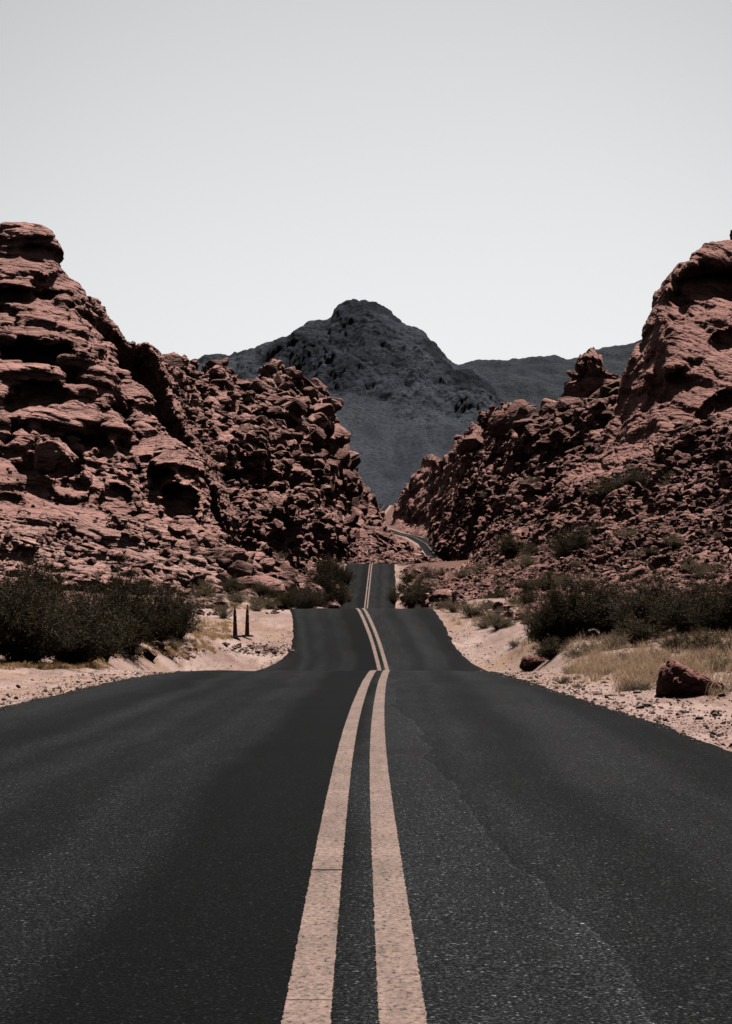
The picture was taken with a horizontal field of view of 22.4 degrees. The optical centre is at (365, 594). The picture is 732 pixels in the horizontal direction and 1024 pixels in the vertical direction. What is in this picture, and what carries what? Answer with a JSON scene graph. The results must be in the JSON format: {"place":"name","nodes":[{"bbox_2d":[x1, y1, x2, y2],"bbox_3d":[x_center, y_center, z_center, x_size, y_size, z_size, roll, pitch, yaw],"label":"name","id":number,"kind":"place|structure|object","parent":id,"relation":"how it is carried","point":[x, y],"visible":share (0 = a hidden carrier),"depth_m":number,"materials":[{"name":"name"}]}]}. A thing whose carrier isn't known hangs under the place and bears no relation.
{"place":"outdoors","nodes":[
{"label":"outdoors","id":0,"kind":"place"},
{"bbox_2d":[0,222,159,522],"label":"hill","id":1,"kind":"structure","parent":0,"point":[60,378],"depth_m":156.18,"materials":[{"name":"red stone"}]},
{"bbox_2d":[34,437,78,474],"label":"boulder","id":2,"kind":"object","parent":1,"relation":"on","point":[53,455],"visible":1,"depth_m":141.60,"materials":[{"name":"red stone"}]},
{"bbox_2d":[0,455,163,521],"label":"rubble","id":3,"kind":"object","parent":1,"relation":"on","point":[131,463],"visible":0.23,"depth_m":148.77,"materials":[{"name":"stone"}]},
{"bbox_2d":[79,470,92,485],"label":"boulder","id":4,"kind":"object","parent":1,"relation":"on","point":[85,476],"visible":1,"depth_m":143.54,"materials":[{"name":"red stone"}]},
{"bbox_2d":[86,296,241,543],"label":"hill","id":5,"kind":"structure","parent":0,"point":[145,364],"depth_m":201.12,"materials":[{"name":"red stone"}]},
{"bbox_2d":[0,511,339,609],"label":"hill","id":6,"kind":"structure","parent":0,"point":[27,528],"depth_m":125.12,"materials":[{"name":"stone"}]},
{"bbox_2d":[0,523,312,602],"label":"rubble","id":7,"kind":"object","parent":6,"relation":"on","point":[210,540],"visible":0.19,"depth_m":127.97,"materials":[{"name":"stone"}]},
{"bbox_2d":[228,552,248,562],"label":"boulder","id":8,"kind":"object","parent":6,"relation":"on","point":[241,556],"visible":0.45,"depth_m":139.21,"materials":[{"name":"stone"}]},
{"bbox_2d":[227,560,254,578],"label":"boulder","id":9,"kind":"object","parent":6,"relation":"on","point":[241,568],"visible":0.83,"depth_m":127.91,"materials":[{"name":"stone"}]},
{"bbox_2d":[232,576,257,586],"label":"boulder","id":10,"kind":"object","parent":6,"relation":"on","point":[249,580],"visible":0.45,"depth_m":127.59,"materials":[{"name":"stone"}]},
{"bbox_2d":[258,558,274,572],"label":"boulder","id":11,"kind":"object","parent":6,"relation":"on","point":[267,564],"visible":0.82,"depth_m":146.23,"materials":[{"name":"stone"}]},
{"bbox_2d":[254,574,284,593],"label":"boulder","id":12,"kind":"object","parent":6,"relation":"on","point":[270,581],"visible":0.56,"depth_m":130.97,"materials":[{"name":"stone"}]},
{"bbox_2d":[270,586,299,609],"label":"desert bush","id":13,"kind":"object","parent":6,"relation":"on","point":[280,598],"visible":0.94,"depth_m":124.81,"materials":[{"name":"green plant"}]},
{"bbox_2d":[277,574,299,586],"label":"boulder","id":14,"kind":"object","parent":6,"relation":"on","point":[288,577],"visible":0.48,"depth_m":142.85,"materials":[{"name":"stone"}]},
{"bbox_2d":[305,552,349,603],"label":"creosote bush","id":15,"kind":"object","parent":6,"relation":"on","point":[327,582],"visible":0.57,"depth_m":149.49,"materials":[{"name":"green plant"}]},
{"bbox_2d":[109,361,241,549],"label":"hill","id":16,"kind":"structure","parent":0,"point":[169,471],"depth_m":160.00,"materials":[{"name":"red stone"}]},
{"bbox_2d":[161,354,385,574],"bbox_3d":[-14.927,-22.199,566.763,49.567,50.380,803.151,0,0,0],"label":"hill","id":17,"kind":"structure","parent":0,"point":[218,454],"depth_m":273.59,"materials":[{"name":"red stone"}]},
{"bbox_2d":[164,352,185,370],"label":"boulder","id":18,"kind":"object","parent":17,"relation":"on","point":[174,359],"visible":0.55,"depth_m":298.02,"materials":[{"name":"red stone"}]},
{"bbox_2d":[208,365,226,378],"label":"boulder","id":19,"kind":"object","parent":17,"relation":"on","point":[216,372],"visible":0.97,"depth_m":320.07,"materials":[{"name":"red stone"}]},
{"bbox_2d":[236,413,252,424],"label":"boulder","id":20,"kind":"object","parent":17,"relation":"on","point":[244,418],"visible":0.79,"depth_m":268.39,"materials":[{"name":"red stone"}]},
{"bbox_2d":[175,357,392,574],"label":"rubble","id":21,"kind":"object","parent":17,"relation":"on","point":[345,492],"visible":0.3,"depth_m":297.23,"materials":[{"name":"stone"}]},
{"bbox_2d":[266,491,286,502],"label":"boulder","id":22,"kind":"object","parent":21,"relation":"on","point":[277,496],"visible":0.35,"depth_m":229.56,"materials":[{"name":"red stone"}]},
{"bbox_2d":[300,384,316,398],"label":"boulder","id":23,"kind":"object","parent":17,"relation":"on","point":[308,390],"visible":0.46,"depth_m":384.44,"materials":[{"name":"stone"}]},
{"bbox_2d":[313,403,334,416],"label":"boulder","id":24,"kind":"object","parent":17,"relation":"on","point":[328,409],"visible":0.7,"depth_m":382.77,"materials":[{"name":"stone"}]},
{"bbox_2d":[324,421,334,439],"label":"boulder","id":25,"kind":"object","parent":17,"relation":"on","point":[329,430],"visible":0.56,"depth_m":385.45,"materials":[{"name":"stone"}]},
{"bbox_2d":[322,397,341,410],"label":"boulder","id":26,"kind":"object","parent":17,"relation":"on","point":[336,405],"visible":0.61,"depth_m":385.28,"materials":[{"name":"stone"}]},
{"bbox_2d":[190,299,505,504],"bbox_3d":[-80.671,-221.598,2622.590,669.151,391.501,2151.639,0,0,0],"label":"mountain","id":27,"kind":"structure","parent":0,"point":[411,396],"depth_m":2285.98,"materials":[{"name":"grey stone"}]},
{"bbox_2d":[0,505,731,1023],"bbox_3d":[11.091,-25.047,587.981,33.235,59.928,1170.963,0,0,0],"label":"road","id":28,"kind":"structure","parent":0,"point":[566,859],"depth_m":10.23,"materials":[{"name":"black asphalt"}]},
{"bbox_2d":[281,509,436,1023],"bbox_3d":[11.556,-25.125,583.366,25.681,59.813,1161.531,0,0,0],"label":"road line","id":29,"kind":"object","parent":28,"relation":"on","point":[312,976],"visible":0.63,"depth_m":8.06,"materials":[{"name":"paint"}]},
{"bbox_2d":[362,506,434,1023],"bbox_3d":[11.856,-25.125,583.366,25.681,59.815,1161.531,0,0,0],"label":"road line","id":30,"kind":"object","parent":28,"relation":"on","point":[400,1000],"visible":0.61,"depth_m":8.07,"materials":[{"name":"paint"}]},
{"bbox_2d":[0,505,731,751],"bbox_3d":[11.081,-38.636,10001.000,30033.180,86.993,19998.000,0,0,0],"label":"ground","id":31,"kind":"structure","parent":0,"point":[261,623],"depth_m":68.52,"materials":[{"name":"beige sand"}]},
{"bbox_2d":[0,571,43,654],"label":"creosote bush","id":32,"kind":"object","parent":31,"relation":"on","point":[2,635],"visible":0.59,"depth_m":41.62,"materials":[{"name":"green plant"}]},
{"bbox_2d":[0,558,60,611],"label":"creosote bush","id":33,"kind":"object","parent":31,"relation":"on","point":[13,573],"visible":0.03,"depth_m":50.20,"materials":[{"name":"green plant"}]},
{"bbox_2d":[1,545,100,620],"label":"creosote bush","id":34,"kind":"object","parent":31,"relation":"on","point":[58,586],"visible":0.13,"depth_m":50.03,"materials":[{"name":"green plant"}]},
{"bbox_2d":[0,559,107,664],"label":"creosote bush","id":35,"kind":"object","parent":31,"relation":"on","point":[36,632],"visible":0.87,"depth_m":42.09,"materials":[{"name":"green plant"}]},
{"bbox_2d":[28,578,136,664],"bbox_3d":[-7.090,0.834,44.959,3.242,2.516,3.650,0,0,20],"label":"creosote bush","id":36,"kind":"object","parent":31,"relation":"on","point":[86,652],"visible":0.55,"depth_m":44.84,"materials":[{"name":"green plant"}]},
{"bbox_2d":[61,570,158,661],"bbox_3d":[-7.677,0.672,52.617,3.059,2.806,3.148,0,0,16],"label":"creosote bush","id":37,"kind":"object","parent":31,"relation":"on","point":[107,654],"visible":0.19,"depth_m":52.43,"materials":[{"name":"green plant"}]},
{"bbox_2d":[88,556,173,656],"bbox_3d":[-8.025,0.573,61.776,3.164,3.738,3.363,0,0,-14],"label":"creosote bush","id":38,"kind":"object","parent":31,"relation":"on","point":[132,602],"visible":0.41,"depth_m":61.46,"materials":[{"name":"green plant"}]},
{"bbox_2d":[128,569,199,644],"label":"creosote bush","id":39,"kind":"object","parent":31,"relation":"on","point":[168,618],"visible":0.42,"depth_m":67.50,"materials":[{"name":"green plant"}]},
{"bbox_2d":[157,571,207,639],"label":"creosote bush","id":40,"kind":"object","parent":31,"relation":"on","point":[192,622],"visible":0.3,"depth_m":71.48,"materials":[{"name":"green plant"}]},
{"bbox_2d":[187,579,217,597],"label":"round shrub","id":41,"kind":"object","parent":31,"relation":"on","point":[202,592],"visible":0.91,"depth_m":103.99,"materials":[{"name":"green plant"}]},
{"bbox_2d":[213,602,232,617],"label":"round shrub","id":42,"kind":"object","parent":31,"relation":"on","point":[224,611],"visible":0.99,"depth_m":85.88,"materials":[{"name":"green plant"}]},
{"bbox_2d":[0,599,466,669],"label":"dry grass","id":43,"kind":"structure","parent":31,"relation":"on","point":[60,663],"depth_m":68.67,"materials":[{"name":"yellow plant"}]},
{"bbox_2d":[221,577,248,592],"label":"desert bush","id":44,"kind":"object","parent":31,"relation":"on","point":[232,585],"visible":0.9,"depth_m":117.83,"materials":[{"name":"green plant"}]},
{"bbox_2d":[222,587,248,601],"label":"round shrub","id":45,"kind":"object","parent":31,"relation":"on","point":[235,597],"visible":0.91,"depth_m":102.12,"materials":[{"name":"green plant"}]},
{"bbox_2d":[230,605,241,636],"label":"roadside marker post","id":46,"kind":"object","parent":31,"relation":"on","point":[234,624],"visible":1,"depth_m":77.42,"materials":[{"name":"rubber"}]},
{"bbox_2d":[241,605,253,636],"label":"roadside marker post","id":47,"kind":"object","parent":31,"relation":"on","point":[247,625],"visible":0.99,"depth_m":78.62,"materials":[{"name":"rubber"}]},
{"bbox_2d":[245,592,271,606],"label":"round shrub","id":48,"kind":"object","parent":31,"relation":"on","point":[253,598],"visible":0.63,"depth_m":112.55,"materials":[{"name":"green plant"}]},
{"bbox_2d":[249,579,277,597],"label":"desert bush","id":49,"kind":"object","parent":31,"relation":"on","point":[262,590],"visible":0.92,"depth_m":119.69,"materials":[{"name":"green plant"}]},
{"bbox_2d":[284,579,331,608],"bbox_3d":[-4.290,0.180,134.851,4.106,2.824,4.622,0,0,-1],"label":"creosote bush","id":50,"kind":"object","parent":31,"relation":"on","point":[316,600],"visible":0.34,"depth_m":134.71,"materials":[{"name":"green plant"}]},
{"bbox_2d":[329,559,351,584],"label":"creosote bush","id":51,"kind":"object","parent":31,"relation":"on","point":[342,575],"visible":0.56,"depth_m":234.61,"materials":[{"name":"green plant"}]},
{"bbox_2d":[333,579,352,605],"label":"desert bush","id":52,"kind":"object","parent":31,"relation":"on","point":[341,602],"visible":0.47,"depth_m":199.86,"materials":[{"name":"green plant"}]},
{"bbox_2d":[385,588,400,603],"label":"desert bush","id":53,"kind":"object","parent":31,"relation":"on","point":[393,600],"visible":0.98,"depth_m":204.80,"materials":[{"name":"green plant"}]},
{"bbox_2d":[112,564,677,660],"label":"rubble","id":54,"kind":"object","parent":31,"relation":"on","point":[428,598],"visible":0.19,"depth_m":92.83,"materials":[{"name":"stone"}]},
{"bbox_2d":[396,565,417,586],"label":"desert bush","id":55,"kind":"object","parent":31,"relation":"on","point":[407,577],"visible":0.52,"depth_m":229.62,"materials":[{"name":"green plant"}]},
{"bbox_2d":[396,583,420,608],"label":"desert bush","id":56,"kind":"object","parent":31,"relation":"on","point":[409,603],"visible":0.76,"depth_m":169.71,"materials":[{"name":"green plant"}]},
{"bbox_2d":[404,578,439,606],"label":"creosote bush","id":57,"kind":"object","parent":31,"relation":"on","point":[418,597],"visible":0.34,"depth_m":164.81,"materials":[{"name":"green plant"}]},
{"bbox_2d":[415,565,441,583],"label":"desert bush","id":58,"kind":"object","parent":31,"relation":"on","point":[425,575],"visible":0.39,"depth_m":209.71,"materials":[{"name":"green plant"}]},
{"bbox_2d":[440,597,466,612],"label":"round shrub","id":59,"kind":"object","parent":31,"relation":"on","point":[451,608],"visible":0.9,"depth_m":90.63,"materials":[{"name":"green plant"}]},
{"bbox_2d":[454,596,493,617],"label":"round shrub","id":60,"kind":"object","parent":31,"relation":"on","point":[470,611],"visible":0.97,"depth_m":88.05,"materials":[{"name":"green plant"}]},
{"bbox_2d":[477,587,510,598],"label":"desert bush","id":61,"kind":"object","parent":31,"relation":"on","point":[497,594],"visible":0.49,"depth_m":104.77,"materials":[{"name":"green plant"}]},
{"bbox_2d":[482,610,513,630],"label":"round shrub","id":62,"kind":"object","parent":31,"relation":"on","point":[496,625],"visible":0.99,"depth_m":81.83,"materials":[{"name":"green plant"}]},
{"bbox_2d":[517,582,541,603],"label":"desert bush","id":63,"kind":"object","parent":31,"relation":"on","point":[524,597],"visible":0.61,"depth_m":91.91,"materials":[{"name":"green plant"}]},
{"bbox_2d":[519,655,546,671],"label":"boulder","id":64,"kind":"object","parent":31,"relation":"on","point":[528,663],"visible":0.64,"depth_m":67.31,"materials":[{"name":"brown stone"}]},
{"bbox_2d":[527,633,567,659],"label":"desert bush","id":65,"kind":"object","parent":31,"relation":"on","point":[549,651],"visible":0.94,"depth_m":65.72,"materials":[{"name":"green plant"}]},
{"bbox_2d":[528,567,571,591],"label":"desert bush","id":66,"kind":"object","parent":31,"relation":"on","point":[547,580],"visible":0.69,"depth_m":99.74,"materials":[{"name":"green plant"}]},
{"bbox_2d":[515,577,586,646],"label":"creosote bush","id":67,"kind":"object","parent":31,"relation":"on","point":[542,626],"visible":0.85,"depth_m":69.48,"materials":[{"name":"green plant"}]},
{"bbox_2d":[399,573,731,696],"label":"dry grass","id":68,"kind":"structure","parent":31,"relation":"on","point":[633,668],"depth_m":39.07,"materials":[{"name":"plant"}]},
{"bbox_2d":[561,643,583,660],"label":"round shrub","id":69,"kind":"object","parent":31,"relation":"on","point":[574,652],"visible":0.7,"depth_m":52.73,"materials":[{"name":"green plant"}]},
{"bbox_2d":[531,564,616,639],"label":"creosote bush","id":70,"kind":"object","parent":31,"relation":"on","point":[587,625],"visible":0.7,"depth_m":69.63,"materials":[{"name":"green plant"}]},
{"bbox_2d":[558,566,647,635],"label":"creosote bush","id":71,"kind":"object","parent":31,"relation":"on","point":[606,630],"visible":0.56,"depth_m":70.13,"materials":[{"name":"green plant"}]},
{"bbox_2d":[588,629,635,650],"bbox_3d":[7.093,1.348,53.134,1.407,0.721,1.494,0,0,8],"label":"round shrub","id":72,"kind":"object","parent":31,"relation":"on","point":[617,641],"visible":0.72,"depth_m":53.09,"materials":[{"name":"green plant"}]},
{"bbox_2d":[619,678,656,690],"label":"grass","id":73,"kind":"structure","parent":31,"relation":"on","point":[641,686],"depth_m":30.93,"materials":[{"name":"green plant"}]},
{"bbox_2d":[580,562,696,636],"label":"creosote bush","id":74,"kind":"object","parent":31,"relation":"on","point":[636,607],"visible":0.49,"depth_m":65.66,"materials":[{"name":"green plant"}]},
{"bbox_2d":[612,609,666,647],"bbox_3d":[8.371,1.082,56.367,1.719,1.302,1.956,0,0,9],"label":"desert bush","id":75,"kind":"object","parent":31,"relation":"on","point":[641,634],"visible":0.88,"depth_m":56.15,"materials":[{"name":"green plant"}]},
{"bbox_2d":[656,629,691,652],"bbox_3d":[8.217,1.285,48.871,1.041,0.719,1.252,0,0,-20],"label":"desert bush","id":76,"kind":"object","parent":31,"relation":"on","point":[668,643],"visible":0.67,"depth_m":48.71,"materials":[{"name":"green plant"}]},
{"bbox_2d":[638,566,728,638],"bbox_3d":[10.874,0.310,61.129,3.723,2.608,3.831,0,0,7],"label":"creosote bush","id":77,"kind":"object","parent":31,"relation":"on","point":[672,614],"visible":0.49,"depth_m":60.89,"materials":[{"name":"green plant"}]},
{"bbox_2d":[656,659,725,697],"bbox_3d":[5.090,1.378,28.911,1.091,0.728,0.811,0,0,0],"label":"boulder","id":78,"kind":"object","parent":31,"relation":"on","point":[676,678],"visible":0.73,"depth_m":28.61,"materials":[{"name":"brown stone"}]},
{"bbox_2d":[674,623,727,654],"bbox_3d":[7.904,1.160,42.926,1.376,1.047,1.209,0,0,-21],"label":"desert bush","id":79,"kind":"object","parent":31,"relation":"on","point":[701,644],"visible":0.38,"depth_m":42.91,"materials":[{"name":"green plant"}]},
{"bbox_2d":[678,567,731,637],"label":"creosote bush","id":80,"kind":"object","parent":31,"relation":"on","point":[720,618],"visible":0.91,"depth_m":58.28,"materials":[{"name":"green plant"}]},
{"bbox_2d":[707,629,731,655],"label":"round shrub","id":81,"kind":"object","parent":31,"relation":"on","point":[729,645],"visible":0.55,"depth_m":41.94,"materials":[{"name":"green plant"}]},
{"bbox_2d":[708,652,731,670],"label":"round shrub","id":82,"kind":"object","parent":31,"relation":"on","point":[719,663],"visible":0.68,"depth_m":35.46,"materials":[{"name":"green plant"}]},
{"bbox_2d":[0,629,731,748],"bbox_3d":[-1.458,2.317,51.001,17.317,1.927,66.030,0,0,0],"label":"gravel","id":83,"kind":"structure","parent":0,"point":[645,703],"depth_m":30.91,"materials":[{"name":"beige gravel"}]},
{"bbox_2d":[0,0,731,364],"label":"sky","id":84,"kind":"structure","parent":0,"point":[507,179],"materials":[{"name":"white"}]},
{"bbox_2d":[347,520,440,563],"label":"hill","id":85,"kind":"structure","parent":0,"point":[364,557],"depth_m":348.57,"materials":[{"name":"red stone"}]},
{"bbox_2d":[347,519,441,563],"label":"rubble","id":86,"kind":"object","parent":85,"relation":"on","point":[379,531],"visible":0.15,"depth_m":414.29,"materials":[{"name":"stone"}]},
{"bbox_2d":[388,395,617,560],"bbox_3d":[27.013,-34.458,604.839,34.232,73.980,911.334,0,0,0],"label":"hill","id":87,"kind":"structure","parent":0,"point":[426,497],"depth_m":461.13,"materials":[{"name":"red stone"}]},
{"bbox_2d":[459,433,484,453],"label":"boulder","id":88,"kind":"object","parent":87,"relation":"on","point":[472,443],"visible":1,"depth_m":467.31,"materials":[{"name":"red stone"}]},
{"bbox_2d":[434,379,620,560],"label":"rubble","id":89,"kind":"object","parent":87,"relation":"on","point":[526,422],"visible":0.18,"depth_m":272.06,"materials":[{"name":"stone"}]},
{"bbox_2d":[487,409,508,440],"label":"boulder","id":90,"kind":"object","parent":89,"relation":"on","point":[498,426],"visible":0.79,"depth_m":397.65,"materials":[{"name":"red stone"}]},
{"bbox_2d":[560,347,621,397],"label":"pinnacle","id":91,"kind":"object","parent":87,"relation":"on","point":[589,376],"visible":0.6,"depth_m":326.22,"materials":[{"name":"red stone"}]},
{"bbox_2d":[583,429,603,445],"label":"boulder","id":92,"kind":"object","parent":87,"relation":"on","point":[591,436],"visible":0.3,"depth_m":223.78,"materials":[{"name":"red stone"}]},
{"bbox_2d":[460,339,641,410],"bbox_3d":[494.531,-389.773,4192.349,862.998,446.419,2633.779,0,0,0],"label":"hill","id":93,"kind":"structure","parent":0,"point":[532,380],"depth_m":4069.80,"materials":[{"name":"grey stone"}]},
{"bbox_2d":[437,418,731,628],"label":"hill","id":94,"kind":"structure","parent":0,"point":[615,518],"depth_m":122.32,"materials":[{"name":"red stone"}]},
{"bbox_2d":[447,566,474,578],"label":"round shrub","id":95,"kind":"object","parent":94,"relation":"on","point":[461,574],"visible":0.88,"depth_m":148.16,"materials":[{"name":"green plant"}]},
{"bbox_2d":[491,529,527,555],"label":"desert bush","id":96,"kind":"object","parent":94,"relation":"on","point":[507,548],"visible":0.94,"depth_m":139.68,"materials":[{"name":"green plant"}]},
{"bbox_2d":[508,573,537,590],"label":"desert bush","id":97,"kind":"object","parent":94,"relation":"on","point":[522,582],"visible":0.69,"depth_m":103.65,"materials":[{"name":"green plant"}]},
{"bbox_2d":[515,554,544,566],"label":"round shrub","id":98,"kind":"object","parent":94,"relation":"on","point":[528,563],"visible":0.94,"depth_m":118.94,"materials":[{"name":"green plant"}]},
{"bbox_2d":[517,542,546,555],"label":"desert bush","id":99,"kind":"object","parent":94,"relation":"on","point":[531,550],"visible":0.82,"depth_m":134.66,"materials":[{"name":"green plant"}]},
{"bbox_2d":[530,521,598,551],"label":"sparse bush","id":100,"kind":"object","parent":94,"relation":"on","point":[549,538],"visible":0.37,"depth_m":117.71,"materials":[{"name":"green plant"}]},
{"bbox_2d":[439,415,731,617],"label":"rubble","id":101,"kind":"object","parent":94,"relation":"on","point":[700,454],"visible":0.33,"depth_m":122.52,"materials":[{"name":"stone"}]},
{"bbox_2d":[545,522,602,557],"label":"creosote bush","id":102,"kind":"object","parent":101,"relation":"on","point":[580,542],"visible":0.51,"depth_m":115.64,"materials":[{"name":"green plant"}]},
{"bbox_2d":[587,474,620,499],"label":"desert bush","id":103,"kind":"object","parent":94,"relation":"on","point":[608,489],"visible":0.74,"depth_m":134.65,"materials":[{"name":"green plant"}]},
{"bbox_2d":[603,466,653,486],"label":"creosote bush","id":104,"kind":"object","parent":94,"relation":"on","point":[631,480],"visible":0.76,"depth_m":133.28,"materials":[{"name":"green plant"}]},
{"bbox_2d":[661,530,691,547],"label":"round shrub","id":105,"kind":"object","parent":94,"relation":"on","point":[675,540],"visible":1,"depth_m":103.83,"materials":[{"name":"green plant"}]},
{"bbox_2d":[679,558,709,572],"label":"round shrub","id":106,"kind":"object","parent":94,"relation":"on","point":[689,567],"visible":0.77,"depth_m":91.16,"materials":[{"name":"green plant"}]},
{"bbox_2d":[550,240,731,494],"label":"hill","id":107,"kind":"structure","parent":0,"point":[678,369],"depth_m":171.25,"materials":[{"name":"red stone"}]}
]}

